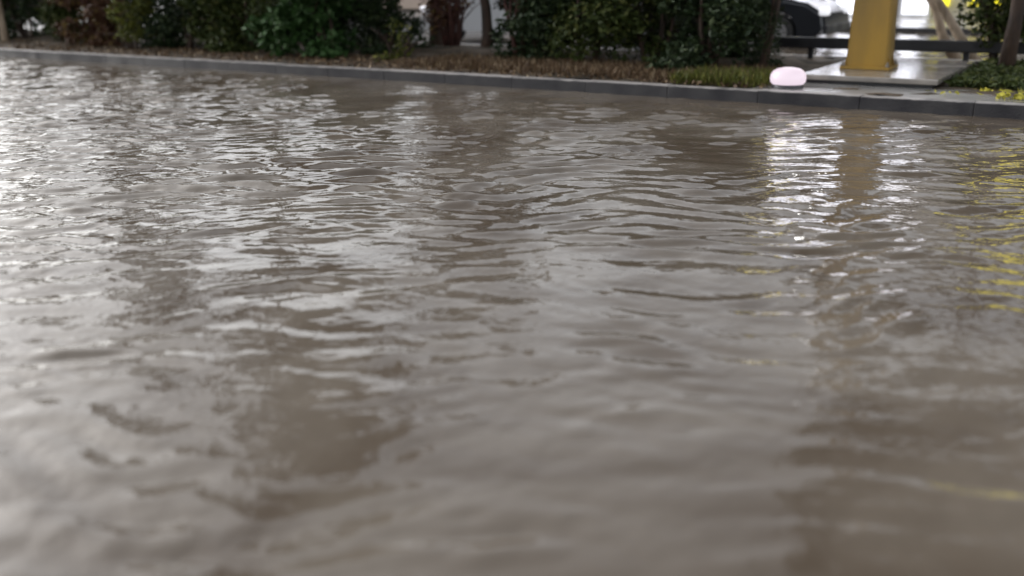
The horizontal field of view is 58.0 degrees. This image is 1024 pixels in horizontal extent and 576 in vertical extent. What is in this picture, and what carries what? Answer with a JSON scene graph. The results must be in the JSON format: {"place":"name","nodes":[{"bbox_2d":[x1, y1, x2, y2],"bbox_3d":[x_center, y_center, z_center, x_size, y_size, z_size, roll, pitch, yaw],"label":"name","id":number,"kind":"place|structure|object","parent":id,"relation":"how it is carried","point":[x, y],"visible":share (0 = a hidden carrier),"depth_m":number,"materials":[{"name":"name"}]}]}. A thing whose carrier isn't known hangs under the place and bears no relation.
{"place":"outdoors","nodes":[
{"label":"outdoors","id":0,"kind":"place"},
{"bbox_2d":[15,2,757,79],"bbox_3d":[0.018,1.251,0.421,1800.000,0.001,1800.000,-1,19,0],"label":"road","id":1,"kind":"structure","parent":0,"point":[472,37],"depth_m":21.83,"materials":[{"name":"grey asphalt"}]},
{"bbox_2d":[383,0,427,8],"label":"beige building","id":2,"kind":"structure","parent":1,"relation":"on","point":[408,4],"depth_m":37.59,"materials":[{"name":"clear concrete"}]},
{"bbox_2d":[0,48,1023,119],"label":"kerb","id":3,"kind":"structure","parent":1,"relation":"on","point":[1008,110],"depth_m":10.37,"materials":[{"name":"concrete"}]},
{"bbox_2d":[419,0,608,39],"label":"parked car","id":4,"kind":"object","parent":1,"relation":"on","point":[472,21],"visible":0.12,"depth_m":19.45,"materials":[{"name":"silver metal"}]},
{"bbox_2d":[28,29,1019,63],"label":"kerb","id":5,"kind":"structure","parent":1,"relation":"on","point":[832,57],"depth_m":13.29,"materials":[{"name":"concrete"}]},
{"bbox_2d":[79,14,985,34],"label":"kerb","id":6,"kind":"structure","parent":1,"relation":"on","point":[920,30],"depth_m":20.14,"materials":[{"name":"concrete"}]},
{"bbox_2d":[614,0,850,47],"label":"parked car","id":7,"kind":"object","parent":1,"relation":"on","point":[808,18],"visible":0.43,"depth_m":16.47,"materials":[{"name":"white paint"}]},
{"bbox_2d":[926,0,962,58],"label":"leaning tree","id":8,"kind":"object","parent":1,"relation":"on","point":[941,31],"visible":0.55,"depth_m":13.49,"materials":[{"name":"brown plant"}]},
{"bbox_2d":[932,0,981,59],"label":"leaning tree","id":9,"kind":"object","parent":1,"relation":"on","point":[951,22],"visible":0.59,"depth_m":13.16,"materials":[{"name":"brown plant"}]},
{"bbox_2d":[0,56,1023,575],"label":"water","id":10,"kind":"structure","parent":0,"point":[268,324],"depth_m":3.44,"materials":[{"name":"brown liquid"}]},
{"bbox_2d":[0,30,1023,102],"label":"median ground","id":11,"kind":"structure","parent":0,"point":[806,64],"depth_m":13.47,"materials":[{"name":"soil"}]},
{"bbox_2d":[0,0,9,42],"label":"broadleaf tree","id":12,"kind":"object","parent":11,"relation":"on","point":[4,35],"visible":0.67,"depth_m":18.71,"materials":[{"name":"brown plant"}]},
{"bbox_2d":[0,0,52,39],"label":"shrub","id":13,"kind":"object","parent":11,"relation":"on","point":[20,12],"visible":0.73,"depth_m":19.58,"materials":[{"name":"green plant"}]},
{"bbox_2d":[10,1,89,31],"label":"shrub","id":14,"kind":"object","parent":11,"relation":"on","point":[81,9],"visible":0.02,"depth_m":21.84,"materials":[{"name":"green plant"}]},
{"bbox_2d":[29,0,99,41],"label":"shrub","id":15,"kind":"object","parent":11,"relation":"on","point":[52,13],"visible":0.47,"depth_m":18.02,"materials":[{"name":"green plant"}]},
{"bbox_2d":[45,0,125,45],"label":"shrub","id":16,"kind":"object","parent":11,"relation":"on","point":[94,12],"visible":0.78,"depth_m":17.30,"materials":[{"name":"red plant"}]},
{"bbox_2d":[88,0,156,33],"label":"shrub","id":17,"kind":"object","parent":11,"relation":"on","point":[130,1],"visible":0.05,"depth_m":19.55,"materials":[{"name":"green plant"}]},
{"bbox_2d":[103,0,161,49],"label":"shrub","id":18,"kind":"object","parent":11,"relation":"on","point":[129,26],"visible":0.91,"depth_m":16.15,"materials":[{"name":"green plant"}]},
{"bbox_2d":[156,8,202,37],"bbox_3d":[-6.303,-5.860,18.516,2.907,1.908,1.465,11,22,32],"label":"shrub","id":19,"kind":"object","parent":11,"relation":"on","point":[186,28],"visible":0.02,"depth_m":18.63,"materials":[{"name":"green plant"}]},
{"bbox_2d":[128,0,231,48],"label":"shrub","id":20,"kind":"object","parent":11,"relation":"on","point":[169,21],"visible":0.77,"depth_m":16.34,"materials":[{"name":"green plant"}]},
{"bbox_2d":[176,0,264,50],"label":"shrub","id":21,"kind":"object","parent":11,"relation":"on","point":[194,19],"visible":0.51,"depth_m":15.31,"materials":[{"name":"green plant"}]},
{"bbox_2d":[194,0,288,52],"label":"shrub","id":22,"kind":"object","parent":11,"relation":"on","point":[225,32],"visible":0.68,"depth_m":15.23,"materials":[{"name":"green plant"}]},
{"bbox_2d":[249,0,291,36],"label":"shrub","id":23,"kind":"object","parent":11,"relation":"on","point":[266,11],"visible":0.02,"depth_m":16.97,"materials":[{"name":"green plant"}]},
{"bbox_2d":[242,0,362,58],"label":"shrub","id":24,"kind":"object","parent":11,"relation":"on","point":[305,22],"visible":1,"depth_m":14.17,"materials":[{"name":"green plant"}]},
{"bbox_2d":[282,0,405,44],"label":"shrub","id":25,"kind":"object","parent":11,"relation":"on","point":[343,20],"visible":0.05,"depth_m":16.41,"materials":[{"name":"green plant"}]},
{"bbox_2d":[345,0,435,54],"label":"shrub","id":26,"kind":"object","parent":11,"relation":"on","point":[377,11],"visible":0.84,"depth_m":14.57,"materials":[{"name":"green plant"}]},
{"bbox_2d":[371,17,424,61],"bbox_3d":[-1.696,-3.616,13.557,0.488,0.706,0.940,11,22,32],"label":"weed","id":27,"kind":"object","parent":11,"relation":"on","point":[406,48],"visible":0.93,"depth_m":13.58,"materials":[{"name":"green plant"}]},
{"bbox_2d":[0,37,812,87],"bbox_3d":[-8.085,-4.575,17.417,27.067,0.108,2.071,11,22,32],"label":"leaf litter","id":28,"kind":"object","parent":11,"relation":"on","point":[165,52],"visible":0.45,"depth_m":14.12,"materials":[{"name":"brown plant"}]},
{"bbox_2d":[429,6,442,44],"bbox_3d":[-1.093,-6.076,14.916,2.173,4.563,1.836,11,22,32],"label":"broadleaf tree","id":29,"kind":"object","parent":11,"relation":"on","point":[438,40],"visible":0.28,"depth_m":15.35,"materials":[{"name":"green plant"}]},
{"bbox_2d":[417,0,479,45],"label":"shrub","id":30,"kind":"object","parent":11,"relation":"on","point":[448,13],"visible":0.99,"depth_m":14.95,"materials":[{"name":"red plant"}]},
{"bbox_2d":[480,0,492,46],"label":"broadleaf tree","id":31,"kind":"object","parent":11,"relation":"on","point":[486,18],"visible":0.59,"depth_m":14.45,"materials":[{"name":"brown plant"}]},
{"bbox_2d":[489,0,587,59],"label":"shrub","id":32,"kind":"object","parent":11,"relation":"on","point":[528,21],"visible":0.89,"depth_m":12.57,"materials":[{"name":"green plant"}]},
{"bbox_2d":[493,0,593,51],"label":"shrub","id":33,"kind":"object","parent":11,"relation":"on","point":[514,7],"visible":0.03,"depth_m":14.24,"materials":[{"name":"green plant"}]},
{"bbox_2d":[395,51,786,86],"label":"dry grass","id":34,"kind":"structure","parent":11,"relation":"on","point":[627,68],"depth_m":11.68,"materials":[{"name":"plant"}]},
{"bbox_2d":[541,0,657,61],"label":"shrub","id":35,"kind":"object","parent":11,"relation":"on","point":[572,22],"visible":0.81,"depth_m":11.95,"materials":[{"name":"green plant"}]},
{"bbox_2d":[583,0,686,63],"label":"shrub","id":36,"kind":"object","parent":11,"relation":"on","point":[663,20],"visible":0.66,"depth_m":11.86,"materials":[{"name":"green plant"}]},
{"bbox_2d":[620,0,784,57],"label":"shrub","id":37,"kind":"object","parent":11,"relation":"on","point":[733,55],"visible":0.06,"depth_m":12.73,"materials":[{"name":"green plant"}]},
{"bbox_2d":[644,0,763,72],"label":"shrub","id":38,"kind":"object","parent":11,"relation":"on","point":[721,22],"visible":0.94,"depth_m":10.98,"materials":[{"name":"green plant"}]},
{"bbox_2d":[668,64,774,87],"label":"green grass","id":39,"kind":"structure","parent":11,"relation":"on","point":[761,77],"depth_m":10.13,"materials":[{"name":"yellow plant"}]},
{"bbox_2d":[730,0,788,68],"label":"conifer","id":40,"kind":"object","parent":11,"relation":"on","point":[767,40],"visible":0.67,"depth_m":11.08,"materials":[{"name":"green plant"}]},
{"bbox_2d":[805,59,974,87],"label":"concrete plinth","id":41,"kind":"structure","parent":11,"relation":"on","point":[919,73],"depth_m":9.97,"materials":[{"name":"grey concrete"}]},
{"bbox_2d":[839,0,898,70],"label":"steel column","id":42,"kind":"structure","parent":41,"relation":"on","point":[871,43],"depth_m":10.31,"materials":[{"name":"yellow metal"}]},
{"bbox_2d":[772,36,1023,60],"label":"guard rail","id":43,"kind":"object","parent":11,"relation":"on","point":[966,48],"visible":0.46,"depth_m":12.16,"materials":[{"name":"grey metal"}]},
{"bbox_2d":[944,56,1023,90],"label":"ground cover","id":44,"kind":"object","parent":11,"relation":"on","point":[988,73],"visible":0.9,"depth_m":9.68,"materials":[{"name":"green plant"}]},
{"bbox_2d":[955,0,1023,58],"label":"shrub","id":45,"kind":"object","parent":11,"relation":"on","point":[988,12],"visible":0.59,"depth_m":11.53,"materials":[{"name":"green plant"}]},
{"bbox_2d":[997,0,1023,66],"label":"broadleaf tree","id":46,"kind":"object","parent":11,"relation":"on","point":[1009,50],"visible":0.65,"depth_m":10.80,"materials":[{"name":"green plant"}]},
{"bbox_2d":[1020,22,1023,42],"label":"shrub","id":47,"kind":"object","parent":11,"relation":"on","point":[1022,35],"visible":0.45,"depth_m":11.17,"materials":[{"name":"green plant"}]},
{"bbox_2d":[398,12,985,28],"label":"pavement","id":48,"kind":"structure","parent":0,"point":[917,22],"depth_m":22.43,"materials":[{"name":"grey concrete"}]},
{"bbox_2d":[833,0,1001,17],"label":"shop building","id":49,"kind":"structure","parent":48,"relation":"on","point":[913,9],"depth_m":24.67,"materials":[{"name":"yellow glass"}]},
{"bbox_2d":[834,0,853,16],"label":"shop window","id":50,"kind":"structure","parent":49,"relation":"in","point":[841,2],"depth_m":25.61,"materials":[{"name":"white glass"}]},
{"bbox_2d":[898,0,930,17],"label":"shop window","id":51,"kind":"structure","parent":49,"relation":"in","point":[908,8],"depth_m":24.71,"materials":[{"name":"white glass"}]},
{"bbox_2d":[749,32,1023,59],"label":"road","id":52,"kind":"structure","parent":0,"point":[899,54],"depth_m":15.81,"materials":[{"name":"grey asphalt"}]},
{"bbox_2d":[751,82,1023,102],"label":"paving strip","id":53,"kind":"object","parent":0,"point":[863,89],"visible":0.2,"depth_m":9.23,"materials":[{"name":"grey concrete"}]},
{"bbox_2d":[770,67,805,88],"bbox_3d":[2.890,-2.197,9.672,0.368,0.221,0.368,11,22,32],"label":"ground lamp","id":54,"kind":"object","parent":53,"relation":"on","point":[788,78],"visible":0.96,"depth_m":9.54,"materials":[{"name":"white plastic"}]},
{"bbox_2d":[926,87,1023,99],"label":"yellow petals","id":55,"kind":"object","parent":53,"relation":"on","point":[1019,96],"visible":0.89,"depth_m":8.72,"materials":[{"name":"yellow plant"}]}
]}

